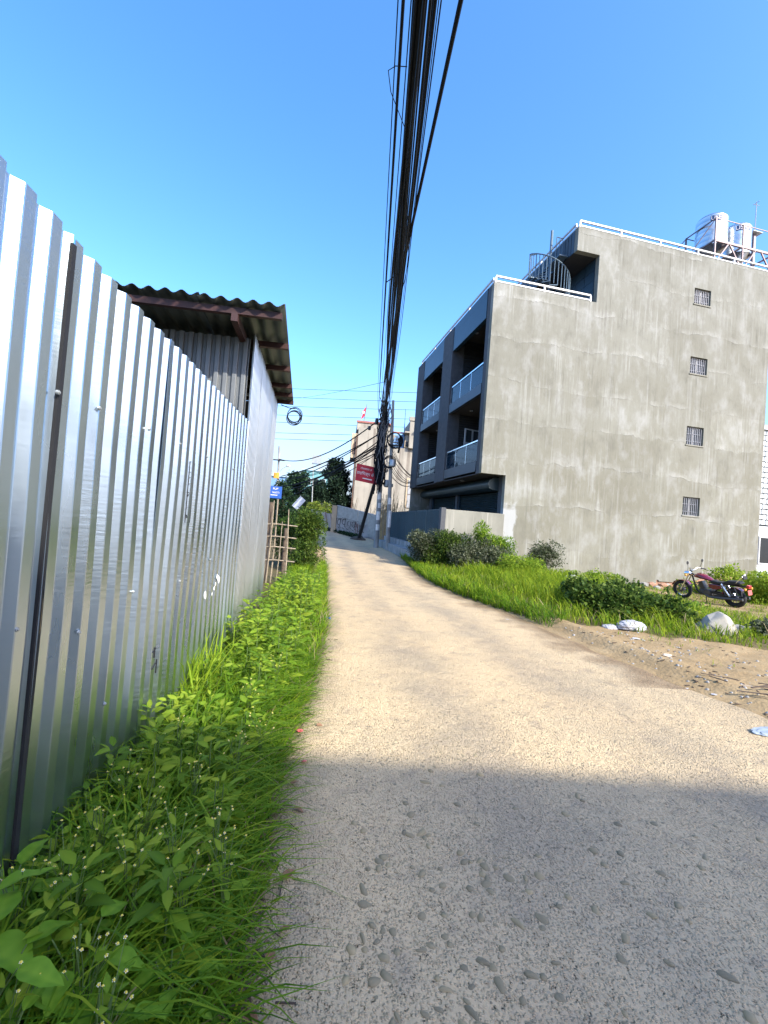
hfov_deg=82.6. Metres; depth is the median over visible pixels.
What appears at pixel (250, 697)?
leafy weed
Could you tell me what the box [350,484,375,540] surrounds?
leaning strut
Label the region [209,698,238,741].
leafy weed
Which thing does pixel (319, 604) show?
leafy weed
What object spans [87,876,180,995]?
broadleaf plant
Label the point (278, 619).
leafy weed
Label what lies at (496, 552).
bank shrub
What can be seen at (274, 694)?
leafy weed
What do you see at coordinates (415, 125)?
overhead cable
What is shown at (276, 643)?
leafy weed
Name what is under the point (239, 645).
leafy weed
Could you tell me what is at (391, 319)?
overhead cable
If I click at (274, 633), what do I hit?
leafy weed
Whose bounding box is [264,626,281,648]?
leafy weed
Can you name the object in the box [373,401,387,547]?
utility pole
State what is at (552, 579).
bank grass
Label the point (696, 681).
verge debris
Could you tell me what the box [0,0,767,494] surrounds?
sky
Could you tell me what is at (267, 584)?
leafy weed
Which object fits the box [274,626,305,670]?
leafy weed
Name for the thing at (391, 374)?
overhead cable
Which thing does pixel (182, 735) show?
flowering weed
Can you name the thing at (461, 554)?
bank shrub
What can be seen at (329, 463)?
service cable
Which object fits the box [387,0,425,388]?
overhead cable
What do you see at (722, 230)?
water tank
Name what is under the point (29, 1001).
broadleaf plant
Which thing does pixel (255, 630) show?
leafy weed
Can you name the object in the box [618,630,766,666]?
sparse grass
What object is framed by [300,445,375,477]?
service cable
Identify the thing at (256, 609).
leafy weed
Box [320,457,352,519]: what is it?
dark tree
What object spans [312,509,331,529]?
leaning fence
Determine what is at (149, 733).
leafy weed
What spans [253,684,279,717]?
leafy weed
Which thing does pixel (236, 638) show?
leafy weed
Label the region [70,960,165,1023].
broadleaf plant
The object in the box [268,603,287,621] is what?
leafy weed
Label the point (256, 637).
leafy weed
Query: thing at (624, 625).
plastic bag
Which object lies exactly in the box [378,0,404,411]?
overhead cable
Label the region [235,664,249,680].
leafy weed
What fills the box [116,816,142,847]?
leafy weed
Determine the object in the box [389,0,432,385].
overhead cable
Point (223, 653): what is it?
leafy weed
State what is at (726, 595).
motorcycle
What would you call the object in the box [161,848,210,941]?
flowering weed
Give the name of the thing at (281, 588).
leafy weed
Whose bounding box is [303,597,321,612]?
leafy weed
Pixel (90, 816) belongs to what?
leafy weed
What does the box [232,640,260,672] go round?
leafy weed
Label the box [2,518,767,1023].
ground
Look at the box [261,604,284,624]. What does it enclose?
leafy weed
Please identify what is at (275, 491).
blue signboard
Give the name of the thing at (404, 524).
blue gate
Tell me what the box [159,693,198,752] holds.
leafy weed
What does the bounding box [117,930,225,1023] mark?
broadleaf plant
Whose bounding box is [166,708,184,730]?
leafy weed
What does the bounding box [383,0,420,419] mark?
overhead cable
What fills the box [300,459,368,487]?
service cable
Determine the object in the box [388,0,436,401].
overhead cable
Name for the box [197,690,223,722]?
leafy weed
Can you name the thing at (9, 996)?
flowering weed
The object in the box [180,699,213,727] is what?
leafy weed
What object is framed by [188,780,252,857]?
leafy weed
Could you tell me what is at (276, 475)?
utility pole
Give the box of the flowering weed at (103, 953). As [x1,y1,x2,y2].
[42,914,122,1023]
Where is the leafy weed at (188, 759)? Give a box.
[150,749,198,810]
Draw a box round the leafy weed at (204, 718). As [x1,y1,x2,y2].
[186,714,220,753]
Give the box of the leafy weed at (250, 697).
[244,692,269,728]
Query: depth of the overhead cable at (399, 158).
4.59 m
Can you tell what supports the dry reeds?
on the ground at (716, 660)
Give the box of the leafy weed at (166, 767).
[128,761,177,828]
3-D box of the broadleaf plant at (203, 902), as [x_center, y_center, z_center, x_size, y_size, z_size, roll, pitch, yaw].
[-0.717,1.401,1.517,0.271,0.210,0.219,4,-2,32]
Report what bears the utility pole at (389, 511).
on the ground at (716, 660)
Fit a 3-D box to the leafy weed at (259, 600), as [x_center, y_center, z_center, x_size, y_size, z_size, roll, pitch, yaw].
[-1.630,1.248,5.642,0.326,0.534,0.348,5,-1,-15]
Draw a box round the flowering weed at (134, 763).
[102,748,145,820]
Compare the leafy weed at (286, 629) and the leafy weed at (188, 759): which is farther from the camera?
the leafy weed at (286, 629)
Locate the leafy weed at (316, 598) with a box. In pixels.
[304,585,321,605]
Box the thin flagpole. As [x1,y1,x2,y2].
[311,469,313,504]
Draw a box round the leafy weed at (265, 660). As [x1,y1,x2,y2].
[241,651,276,692]
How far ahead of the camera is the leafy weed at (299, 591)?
6.22 m
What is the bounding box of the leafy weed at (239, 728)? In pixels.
[212,725,254,775]
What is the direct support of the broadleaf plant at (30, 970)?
on the ground at (716, 660)
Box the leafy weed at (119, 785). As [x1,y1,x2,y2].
[101,781,141,834]
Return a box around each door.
[405,478,410,507]
[463,428,477,464]
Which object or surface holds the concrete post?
on the ground at (716, 660)
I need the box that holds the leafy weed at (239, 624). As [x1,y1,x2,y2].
[223,615,245,656]
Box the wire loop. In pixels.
[388,65,405,127]
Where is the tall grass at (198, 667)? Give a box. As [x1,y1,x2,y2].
[177,626,252,716]
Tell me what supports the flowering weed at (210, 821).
on the ground at (716, 660)
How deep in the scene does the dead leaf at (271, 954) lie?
1.49 m
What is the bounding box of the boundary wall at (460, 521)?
[438,507,503,548]
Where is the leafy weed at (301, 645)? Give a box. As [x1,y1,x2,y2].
[285,628,308,659]
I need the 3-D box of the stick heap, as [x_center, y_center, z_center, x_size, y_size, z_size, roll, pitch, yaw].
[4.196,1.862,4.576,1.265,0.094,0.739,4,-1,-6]
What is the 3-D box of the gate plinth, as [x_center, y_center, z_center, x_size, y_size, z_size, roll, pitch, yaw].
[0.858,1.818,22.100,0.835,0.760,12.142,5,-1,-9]
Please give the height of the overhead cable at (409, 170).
3.012 m
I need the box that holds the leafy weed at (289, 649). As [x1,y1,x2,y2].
[288,634,306,665]
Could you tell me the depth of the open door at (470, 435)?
20.04 m
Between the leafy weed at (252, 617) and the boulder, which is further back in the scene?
the boulder
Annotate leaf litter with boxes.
[218,639,337,1023]
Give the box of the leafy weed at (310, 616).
[296,602,313,626]
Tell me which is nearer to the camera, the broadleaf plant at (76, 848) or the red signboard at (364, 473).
the broadleaf plant at (76, 848)
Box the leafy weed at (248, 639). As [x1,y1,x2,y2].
[241,637,261,666]
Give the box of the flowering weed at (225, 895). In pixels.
[206,827,250,954]
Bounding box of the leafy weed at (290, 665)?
[278,654,299,684]
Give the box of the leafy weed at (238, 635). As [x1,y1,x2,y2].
[227,625,250,652]
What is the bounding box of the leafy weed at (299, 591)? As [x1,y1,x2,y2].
[292,584,308,614]
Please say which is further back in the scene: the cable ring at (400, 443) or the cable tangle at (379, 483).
the cable tangle at (379, 483)
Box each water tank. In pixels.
[694,212,728,256]
[720,222,752,262]
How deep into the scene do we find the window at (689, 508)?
18.36 m
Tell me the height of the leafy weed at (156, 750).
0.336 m
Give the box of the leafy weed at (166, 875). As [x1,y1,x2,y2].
[127,835,211,996]
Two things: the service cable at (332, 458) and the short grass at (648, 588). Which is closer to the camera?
the short grass at (648, 588)
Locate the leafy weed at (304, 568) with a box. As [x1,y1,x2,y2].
[295,567,307,582]
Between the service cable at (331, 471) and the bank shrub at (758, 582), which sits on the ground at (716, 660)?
the bank shrub at (758, 582)
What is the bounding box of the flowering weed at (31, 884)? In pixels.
[0,858,48,927]
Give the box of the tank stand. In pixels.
[678,217,767,266]
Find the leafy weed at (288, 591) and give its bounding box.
[278,584,297,607]
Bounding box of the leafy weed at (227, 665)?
[207,663,235,695]
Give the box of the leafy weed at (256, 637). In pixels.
[243,629,269,660]
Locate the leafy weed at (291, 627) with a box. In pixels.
[286,616,312,656]
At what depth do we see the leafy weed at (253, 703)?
2.58 m
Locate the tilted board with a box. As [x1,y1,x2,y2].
[292,496,305,510]
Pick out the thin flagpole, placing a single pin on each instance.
(312, 487)
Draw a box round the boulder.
[696,611,737,635]
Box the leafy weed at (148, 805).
[138,793,174,834]
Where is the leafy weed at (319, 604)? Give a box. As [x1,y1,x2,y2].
[307,587,322,606]
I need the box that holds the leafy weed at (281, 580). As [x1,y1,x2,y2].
[275,575,290,585]
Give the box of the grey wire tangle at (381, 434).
[376,417,390,481]
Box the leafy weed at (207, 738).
[179,725,220,771]
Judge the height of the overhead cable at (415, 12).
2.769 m
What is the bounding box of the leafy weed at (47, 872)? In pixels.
[6,838,77,916]
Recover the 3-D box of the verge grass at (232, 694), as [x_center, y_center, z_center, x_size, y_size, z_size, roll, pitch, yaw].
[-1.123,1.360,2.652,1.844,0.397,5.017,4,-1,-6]
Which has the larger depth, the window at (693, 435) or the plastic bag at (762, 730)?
the window at (693, 435)
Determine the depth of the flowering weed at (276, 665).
3.52 m
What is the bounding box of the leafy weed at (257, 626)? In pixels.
[242,619,270,630]
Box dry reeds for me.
[352,490,408,529]
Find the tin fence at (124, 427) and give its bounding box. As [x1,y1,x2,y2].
[0,155,248,881]
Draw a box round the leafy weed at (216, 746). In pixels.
[185,741,231,798]
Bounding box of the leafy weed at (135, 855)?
[112,825,171,899]
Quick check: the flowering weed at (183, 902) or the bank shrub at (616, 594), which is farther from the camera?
the bank shrub at (616, 594)
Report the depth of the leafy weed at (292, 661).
3.75 m
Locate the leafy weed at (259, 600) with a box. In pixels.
[247,588,267,619]
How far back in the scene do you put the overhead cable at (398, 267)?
6.29 m
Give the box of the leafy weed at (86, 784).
[56,781,108,850]
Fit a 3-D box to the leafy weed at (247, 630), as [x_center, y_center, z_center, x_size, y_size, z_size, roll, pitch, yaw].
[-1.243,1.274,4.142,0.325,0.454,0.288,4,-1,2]
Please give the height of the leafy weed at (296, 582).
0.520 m
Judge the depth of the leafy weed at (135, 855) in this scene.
1.57 m
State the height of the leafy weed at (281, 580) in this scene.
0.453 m
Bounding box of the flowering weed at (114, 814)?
[81,794,124,890]
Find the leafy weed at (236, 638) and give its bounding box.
[226,622,240,655]
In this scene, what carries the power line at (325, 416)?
attached to the utility pole at (389, 511)
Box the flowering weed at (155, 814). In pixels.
[120,776,165,859]
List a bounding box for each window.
[681,497,699,517]
[685,427,703,447]
[689,357,707,376]
[693,289,710,307]
[757,536,767,564]
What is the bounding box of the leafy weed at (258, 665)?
[241,661,272,703]
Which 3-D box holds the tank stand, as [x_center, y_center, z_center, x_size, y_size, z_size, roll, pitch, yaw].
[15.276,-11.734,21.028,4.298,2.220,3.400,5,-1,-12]
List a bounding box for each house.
[271,474,289,514]
[302,468,327,488]
[350,409,414,520]
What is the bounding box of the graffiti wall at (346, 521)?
[330,505,379,538]
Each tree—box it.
[269,478,304,523]
[273,469,313,517]
[297,479,336,516]
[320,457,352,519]
[343,469,351,503]
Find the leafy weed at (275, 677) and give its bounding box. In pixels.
[270,674,285,697]
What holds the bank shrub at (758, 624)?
on the ground at (716, 660)
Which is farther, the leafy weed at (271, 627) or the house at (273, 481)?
the house at (273, 481)
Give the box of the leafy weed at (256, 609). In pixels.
[252,608,270,621]
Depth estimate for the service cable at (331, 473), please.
29.63 m
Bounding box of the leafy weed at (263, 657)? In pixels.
[254,644,278,685]
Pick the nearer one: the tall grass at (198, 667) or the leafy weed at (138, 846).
the leafy weed at (138, 846)
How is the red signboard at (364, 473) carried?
attached to the utility pole at (377, 523)
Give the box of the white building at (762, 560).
[756,425,767,574]
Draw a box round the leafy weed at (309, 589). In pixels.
[301,583,314,596]
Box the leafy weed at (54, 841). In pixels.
[24,824,83,877]
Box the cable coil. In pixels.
[281,404,302,425]
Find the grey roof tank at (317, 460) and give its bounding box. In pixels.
[312,455,320,468]
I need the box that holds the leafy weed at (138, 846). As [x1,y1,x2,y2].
[127,839,165,881]
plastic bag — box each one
[602,624,618,629]
[616,620,646,630]
[750,726,767,735]
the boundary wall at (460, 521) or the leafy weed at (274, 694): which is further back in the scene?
the boundary wall at (460, 521)
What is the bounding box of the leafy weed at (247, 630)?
[234,622,263,649]
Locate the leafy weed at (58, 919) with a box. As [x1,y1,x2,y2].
[39,905,86,966]
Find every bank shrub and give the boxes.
[405,528,457,562]
[421,528,473,567]
[443,536,494,571]
[461,542,514,567]
[470,519,502,554]
[489,535,517,555]
[494,552,547,574]
[526,539,567,570]
[558,572,700,625]
[562,568,623,581]
[669,578,731,594]
[681,600,733,618]
[702,562,767,605]
[743,616,767,637]
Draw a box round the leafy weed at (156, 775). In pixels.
[125,772,167,818]
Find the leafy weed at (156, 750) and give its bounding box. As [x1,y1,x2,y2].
[131,735,177,781]
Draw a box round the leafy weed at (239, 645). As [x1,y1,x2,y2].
[232,627,259,657]
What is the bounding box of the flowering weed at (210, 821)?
[201,805,239,913]
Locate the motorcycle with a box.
[672,559,752,607]
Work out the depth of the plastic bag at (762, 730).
3.59 m
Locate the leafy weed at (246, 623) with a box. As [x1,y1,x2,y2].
[226,618,249,644]
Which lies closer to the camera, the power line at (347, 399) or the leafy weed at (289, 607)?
the leafy weed at (289, 607)
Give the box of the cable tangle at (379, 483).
[373,397,391,493]
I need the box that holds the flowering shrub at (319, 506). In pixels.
[306,500,331,512]
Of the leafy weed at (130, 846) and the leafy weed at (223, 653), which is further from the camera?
the leafy weed at (223, 653)
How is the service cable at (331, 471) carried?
attached to the cable tangle at (379, 483)
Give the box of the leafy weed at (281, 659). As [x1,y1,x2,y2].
[270,655,288,680]
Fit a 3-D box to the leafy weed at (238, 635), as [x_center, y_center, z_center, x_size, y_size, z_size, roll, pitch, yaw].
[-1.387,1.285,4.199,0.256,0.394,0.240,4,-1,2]
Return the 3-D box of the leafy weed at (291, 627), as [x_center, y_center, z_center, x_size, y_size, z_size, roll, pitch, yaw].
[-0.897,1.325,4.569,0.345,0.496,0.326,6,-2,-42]
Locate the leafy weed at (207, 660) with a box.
[195,658,216,695]
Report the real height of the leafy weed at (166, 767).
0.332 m
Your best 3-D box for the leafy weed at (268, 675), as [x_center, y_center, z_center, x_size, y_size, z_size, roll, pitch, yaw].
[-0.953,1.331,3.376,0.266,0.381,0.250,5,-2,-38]
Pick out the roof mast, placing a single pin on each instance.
(755, 233)
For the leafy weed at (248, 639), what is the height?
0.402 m
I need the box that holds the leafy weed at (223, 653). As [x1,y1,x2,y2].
[213,652,234,678]
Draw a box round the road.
[226,529,767,1023]
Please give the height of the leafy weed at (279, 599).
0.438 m
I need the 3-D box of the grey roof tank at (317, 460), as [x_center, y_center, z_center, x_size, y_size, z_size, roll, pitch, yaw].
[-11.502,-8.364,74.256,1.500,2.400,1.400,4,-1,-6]
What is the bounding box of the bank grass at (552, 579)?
[399,553,767,647]
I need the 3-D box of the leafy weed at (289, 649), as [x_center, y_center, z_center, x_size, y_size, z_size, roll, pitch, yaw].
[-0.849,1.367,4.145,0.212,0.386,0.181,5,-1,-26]
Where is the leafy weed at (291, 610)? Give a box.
[287,602,305,624]
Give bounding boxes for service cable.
[279,448,375,486]
[282,436,375,475]
[283,446,375,491]
[284,442,376,499]
[285,440,369,480]
[291,447,375,478]
[292,452,370,487]
[294,454,373,485]
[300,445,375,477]
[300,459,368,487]
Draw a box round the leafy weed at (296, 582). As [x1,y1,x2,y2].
[293,574,305,585]
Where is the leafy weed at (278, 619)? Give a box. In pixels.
[262,608,287,642]
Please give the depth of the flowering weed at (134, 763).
1.91 m
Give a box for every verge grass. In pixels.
[0,619,348,1023]
[234,558,340,657]
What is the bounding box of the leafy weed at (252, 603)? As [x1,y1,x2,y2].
[235,599,258,642]
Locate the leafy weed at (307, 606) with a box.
[298,598,314,619]
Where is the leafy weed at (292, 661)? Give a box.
[275,640,303,680]
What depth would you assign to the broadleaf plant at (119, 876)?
1.49 m
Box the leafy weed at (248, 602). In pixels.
[241,599,260,622]
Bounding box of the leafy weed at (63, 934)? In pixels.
[10,883,86,1022]
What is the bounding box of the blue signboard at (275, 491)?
[270,486,281,522]
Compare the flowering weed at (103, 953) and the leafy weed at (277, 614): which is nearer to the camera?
the flowering weed at (103, 953)
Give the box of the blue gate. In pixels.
[390,509,438,540]
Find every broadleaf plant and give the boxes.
[0,838,71,930]
[0,867,65,1016]
[0,890,85,1017]
[0,986,65,1023]
[1,899,147,1023]
[55,822,116,854]
[64,853,149,938]
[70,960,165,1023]
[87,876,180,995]
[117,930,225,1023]
[147,874,210,945]
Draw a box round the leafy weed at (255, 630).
[241,618,267,646]
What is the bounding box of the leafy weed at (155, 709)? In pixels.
[135,699,169,760]
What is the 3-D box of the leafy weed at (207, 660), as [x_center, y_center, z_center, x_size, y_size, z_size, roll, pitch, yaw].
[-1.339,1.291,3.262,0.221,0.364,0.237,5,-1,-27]
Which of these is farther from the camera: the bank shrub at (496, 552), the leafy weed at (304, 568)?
the bank shrub at (496, 552)
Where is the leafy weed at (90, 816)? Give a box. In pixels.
[56,806,116,871]
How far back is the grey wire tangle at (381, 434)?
24.90 m
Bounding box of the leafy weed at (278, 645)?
[262,630,293,663]
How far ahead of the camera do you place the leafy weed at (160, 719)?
2.22 m
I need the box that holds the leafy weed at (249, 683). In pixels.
[240,673,255,704]
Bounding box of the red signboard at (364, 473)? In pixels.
[355,456,375,484]
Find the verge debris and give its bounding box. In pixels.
[582,632,767,714]
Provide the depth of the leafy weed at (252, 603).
4.65 m
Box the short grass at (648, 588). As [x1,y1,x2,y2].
[640,583,767,617]
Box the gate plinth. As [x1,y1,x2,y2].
[378,536,415,557]
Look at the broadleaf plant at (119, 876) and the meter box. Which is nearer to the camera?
the broadleaf plant at (119, 876)
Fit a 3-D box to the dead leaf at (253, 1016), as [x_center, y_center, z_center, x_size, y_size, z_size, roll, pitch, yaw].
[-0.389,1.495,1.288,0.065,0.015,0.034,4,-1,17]
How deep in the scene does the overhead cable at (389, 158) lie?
4.60 m
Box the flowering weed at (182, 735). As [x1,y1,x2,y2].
[165,715,189,755]
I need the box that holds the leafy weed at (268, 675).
[251,658,272,691]
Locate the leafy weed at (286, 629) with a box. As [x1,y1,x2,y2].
[279,622,292,640]
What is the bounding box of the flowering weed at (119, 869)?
[92,832,160,933]
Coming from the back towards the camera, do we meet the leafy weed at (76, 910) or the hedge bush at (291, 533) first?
the hedge bush at (291, 533)
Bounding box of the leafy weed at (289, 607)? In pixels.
[281,600,297,632]
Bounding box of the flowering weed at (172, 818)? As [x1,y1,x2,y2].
[156,801,201,893]
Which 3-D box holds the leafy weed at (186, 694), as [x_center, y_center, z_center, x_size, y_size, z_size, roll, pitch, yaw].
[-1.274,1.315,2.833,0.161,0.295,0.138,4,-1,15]
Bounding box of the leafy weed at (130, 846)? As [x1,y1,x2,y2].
[105,831,164,945]
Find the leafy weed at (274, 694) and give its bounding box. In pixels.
[257,677,280,712]
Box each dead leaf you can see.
[243,1009,258,1023]
[265,948,275,959]
[282,869,294,878]
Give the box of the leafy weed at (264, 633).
[255,623,279,641]
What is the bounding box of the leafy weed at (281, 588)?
[274,583,285,596]
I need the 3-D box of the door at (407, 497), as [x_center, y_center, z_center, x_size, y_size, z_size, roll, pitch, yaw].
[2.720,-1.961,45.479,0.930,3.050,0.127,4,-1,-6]
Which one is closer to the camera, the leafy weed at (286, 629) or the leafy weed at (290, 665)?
the leafy weed at (290, 665)
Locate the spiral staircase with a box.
[528,230,570,294]
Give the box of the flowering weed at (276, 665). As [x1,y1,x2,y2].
[270,655,287,691]
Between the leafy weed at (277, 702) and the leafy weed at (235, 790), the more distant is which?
the leafy weed at (277, 702)
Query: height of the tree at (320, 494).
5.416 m
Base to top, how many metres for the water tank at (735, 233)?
1.730 m
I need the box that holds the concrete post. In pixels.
[379,494,387,539]
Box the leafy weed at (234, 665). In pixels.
[216,659,239,690]
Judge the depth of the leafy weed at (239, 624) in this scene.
4.22 m
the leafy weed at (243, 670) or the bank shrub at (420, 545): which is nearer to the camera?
the leafy weed at (243, 670)
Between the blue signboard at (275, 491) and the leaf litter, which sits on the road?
the leaf litter
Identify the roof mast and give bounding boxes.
[750,201,762,265]
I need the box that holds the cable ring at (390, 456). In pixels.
[383,455,395,467]
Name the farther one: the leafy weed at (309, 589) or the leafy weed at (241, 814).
the leafy weed at (309, 589)
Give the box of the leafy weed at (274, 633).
[259,620,280,643]
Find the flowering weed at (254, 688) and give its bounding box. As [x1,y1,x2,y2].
[240,678,259,713]
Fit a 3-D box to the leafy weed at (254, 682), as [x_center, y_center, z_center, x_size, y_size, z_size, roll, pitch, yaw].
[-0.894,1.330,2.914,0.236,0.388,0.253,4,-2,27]
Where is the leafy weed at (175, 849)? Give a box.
[129,829,179,904]
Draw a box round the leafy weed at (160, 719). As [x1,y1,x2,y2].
[133,715,178,772]
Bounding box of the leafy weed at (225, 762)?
[199,745,236,788]
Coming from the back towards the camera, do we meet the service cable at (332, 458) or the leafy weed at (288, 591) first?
the service cable at (332, 458)
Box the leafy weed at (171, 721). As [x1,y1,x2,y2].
[156,700,184,755]
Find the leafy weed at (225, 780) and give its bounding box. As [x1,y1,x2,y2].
[177,740,230,797]
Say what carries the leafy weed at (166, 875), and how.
on the ground at (716, 660)
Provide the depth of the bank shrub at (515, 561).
13.65 m
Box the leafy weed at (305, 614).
[288,599,312,631]
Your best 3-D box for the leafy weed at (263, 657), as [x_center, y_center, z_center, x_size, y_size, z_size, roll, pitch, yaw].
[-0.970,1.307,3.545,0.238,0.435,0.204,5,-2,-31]
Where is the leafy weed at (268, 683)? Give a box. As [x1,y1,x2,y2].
[261,676,275,706]
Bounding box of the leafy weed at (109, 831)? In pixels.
[82,821,122,874]
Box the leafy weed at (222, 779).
[199,770,243,842]
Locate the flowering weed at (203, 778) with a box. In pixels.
[174,753,212,819]
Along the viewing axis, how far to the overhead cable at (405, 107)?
4.19 m
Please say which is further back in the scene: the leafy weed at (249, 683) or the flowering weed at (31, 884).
the leafy weed at (249, 683)
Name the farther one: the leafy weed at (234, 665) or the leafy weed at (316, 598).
the leafy weed at (316, 598)
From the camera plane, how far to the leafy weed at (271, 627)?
4.26 m
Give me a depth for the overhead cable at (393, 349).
11.12 m
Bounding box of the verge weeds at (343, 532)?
[323,526,362,536]
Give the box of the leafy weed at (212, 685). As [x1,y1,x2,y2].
[198,679,214,698]
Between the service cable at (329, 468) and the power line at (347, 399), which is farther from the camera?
the power line at (347, 399)
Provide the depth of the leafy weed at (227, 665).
3.38 m
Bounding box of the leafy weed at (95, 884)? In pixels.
[21,846,116,956]
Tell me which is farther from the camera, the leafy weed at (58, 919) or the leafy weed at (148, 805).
the leafy weed at (148, 805)
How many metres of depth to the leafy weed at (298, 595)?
6.47 m
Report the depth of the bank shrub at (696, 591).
15.87 m
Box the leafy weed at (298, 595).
[287,584,306,609]
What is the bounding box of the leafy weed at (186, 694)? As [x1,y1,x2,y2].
[178,690,198,709]
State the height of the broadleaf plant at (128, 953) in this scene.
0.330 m
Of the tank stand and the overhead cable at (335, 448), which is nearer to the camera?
the tank stand
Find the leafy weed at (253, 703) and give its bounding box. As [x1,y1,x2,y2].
[222,695,267,756]
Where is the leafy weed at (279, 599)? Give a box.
[271,597,288,615]
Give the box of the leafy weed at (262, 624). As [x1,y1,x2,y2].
[251,616,269,645]
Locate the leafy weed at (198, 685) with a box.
[191,677,206,697]
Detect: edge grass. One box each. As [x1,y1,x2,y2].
[144,616,350,1023]
[401,553,582,626]
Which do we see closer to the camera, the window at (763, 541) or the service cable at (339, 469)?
the window at (763, 541)
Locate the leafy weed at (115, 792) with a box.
[110,768,136,802]
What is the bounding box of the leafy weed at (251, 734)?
[220,718,260,776]
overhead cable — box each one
[280,419,379,460]
[377,0,398,402]
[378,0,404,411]
[380,0,411,405]
[381,0,414,417]
[381,2,417,421]
[382,239,397,420]
[383,0,413,398]
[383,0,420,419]
[383,0,421,416]
[383,241,399,423]
[384,0,417,400]
[385,0,427,412]
[385,134,409,411]
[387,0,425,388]
[387,0,431,399]
[387,256,403,400]
[387,337,395,407]
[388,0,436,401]
[388,0,438,410]
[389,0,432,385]
[389,0,441,408]
[389,5,425,368]
[400,215,408,295]
[408,0,462,247]
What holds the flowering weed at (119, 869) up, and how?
on the ground at (716, 660)
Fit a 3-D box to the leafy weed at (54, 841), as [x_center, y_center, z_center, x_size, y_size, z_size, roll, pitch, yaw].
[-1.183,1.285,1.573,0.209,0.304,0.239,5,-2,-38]
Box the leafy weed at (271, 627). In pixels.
[254,625,277,643]
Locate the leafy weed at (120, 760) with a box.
[83,736,134,810]
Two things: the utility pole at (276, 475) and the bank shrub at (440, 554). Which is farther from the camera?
the utility pole at (276, 475)
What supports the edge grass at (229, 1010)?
on the ground at (716, 660)
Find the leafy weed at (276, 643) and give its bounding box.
[260,634,280,664]
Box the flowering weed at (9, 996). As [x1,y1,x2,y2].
[0,960,40,1023]
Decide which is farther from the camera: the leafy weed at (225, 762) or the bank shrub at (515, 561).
the bank shrub at (515, 561)
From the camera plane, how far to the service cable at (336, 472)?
28.94 m
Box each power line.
[288,415,394,418]
[289,406,401,409]
[293,397,407,401]
[307,389,412,392]
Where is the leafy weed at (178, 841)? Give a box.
[146,833,195,890]
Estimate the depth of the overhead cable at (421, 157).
4.56 m
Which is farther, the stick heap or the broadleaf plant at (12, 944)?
the stick heap
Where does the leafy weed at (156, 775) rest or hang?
on the ground at (716, 660)
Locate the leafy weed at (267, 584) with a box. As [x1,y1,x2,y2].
[261,583,276,598]
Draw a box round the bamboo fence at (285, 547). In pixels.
[263,501,296,582]
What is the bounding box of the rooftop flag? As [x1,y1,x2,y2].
[361,405,366,418]
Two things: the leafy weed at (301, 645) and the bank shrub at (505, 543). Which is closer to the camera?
the leafy weed at (301, 645)
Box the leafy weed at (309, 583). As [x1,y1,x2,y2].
[300,578,313,592]
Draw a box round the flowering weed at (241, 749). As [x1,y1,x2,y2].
[219,731,250,786]
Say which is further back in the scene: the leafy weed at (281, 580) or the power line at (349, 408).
the power line at (349, 408)
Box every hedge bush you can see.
[271,510,298,564]
[287,505,327,569]
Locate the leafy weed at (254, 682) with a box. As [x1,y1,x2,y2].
[235,680,268,722]
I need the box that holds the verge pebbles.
[559,627,767,712]
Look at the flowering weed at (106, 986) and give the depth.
1.06 m
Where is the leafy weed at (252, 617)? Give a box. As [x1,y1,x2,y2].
[243,611,257,627]
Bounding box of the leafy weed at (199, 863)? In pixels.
[189,818,223,875]
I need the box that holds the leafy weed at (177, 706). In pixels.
[158,696,181,731]
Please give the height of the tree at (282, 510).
4.583 m
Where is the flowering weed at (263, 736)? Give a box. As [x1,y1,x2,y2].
[249,706,273,773]
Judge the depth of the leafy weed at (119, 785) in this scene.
1.91 m
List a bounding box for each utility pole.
[273,446,289,485]
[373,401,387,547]
[385,400,394,549]
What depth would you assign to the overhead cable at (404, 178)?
4.69 m
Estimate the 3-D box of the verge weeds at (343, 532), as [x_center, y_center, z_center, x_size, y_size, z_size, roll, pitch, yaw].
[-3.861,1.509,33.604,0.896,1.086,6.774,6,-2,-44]
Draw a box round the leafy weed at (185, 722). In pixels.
[167,717,193,746]
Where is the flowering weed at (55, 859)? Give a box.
[39,819,93,906]
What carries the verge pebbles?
on the ground at (716, 660)
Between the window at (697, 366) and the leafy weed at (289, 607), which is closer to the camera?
the leafy weed at (289, 607)
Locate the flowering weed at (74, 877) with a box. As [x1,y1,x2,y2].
[50,856,103,954]
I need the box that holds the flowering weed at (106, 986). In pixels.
[94,935,134,1023]
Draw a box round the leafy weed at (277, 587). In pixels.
[268,586,285,612]
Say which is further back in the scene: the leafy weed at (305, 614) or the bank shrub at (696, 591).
the bank shrub at (696, 591)
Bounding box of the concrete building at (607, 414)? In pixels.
[409,220,767,585]
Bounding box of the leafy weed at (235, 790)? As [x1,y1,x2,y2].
[216,768,253,812]
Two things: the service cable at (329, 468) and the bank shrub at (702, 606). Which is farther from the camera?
the service cable at (329, 468)
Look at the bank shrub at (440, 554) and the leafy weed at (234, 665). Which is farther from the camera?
the bank shrub at (440, 554)
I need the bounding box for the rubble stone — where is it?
[658,583,667,586]
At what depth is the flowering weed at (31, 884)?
1.30 m
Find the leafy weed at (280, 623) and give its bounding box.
[272,615,285,637]
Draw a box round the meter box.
[388,459,395,466]
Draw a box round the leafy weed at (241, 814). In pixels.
[197,776,245,842]
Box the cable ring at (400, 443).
[387,432,402,452]
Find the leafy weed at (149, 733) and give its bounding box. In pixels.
[130,720,179,793]
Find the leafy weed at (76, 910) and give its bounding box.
[46,904,100,970]
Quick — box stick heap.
[701,673,767,694]

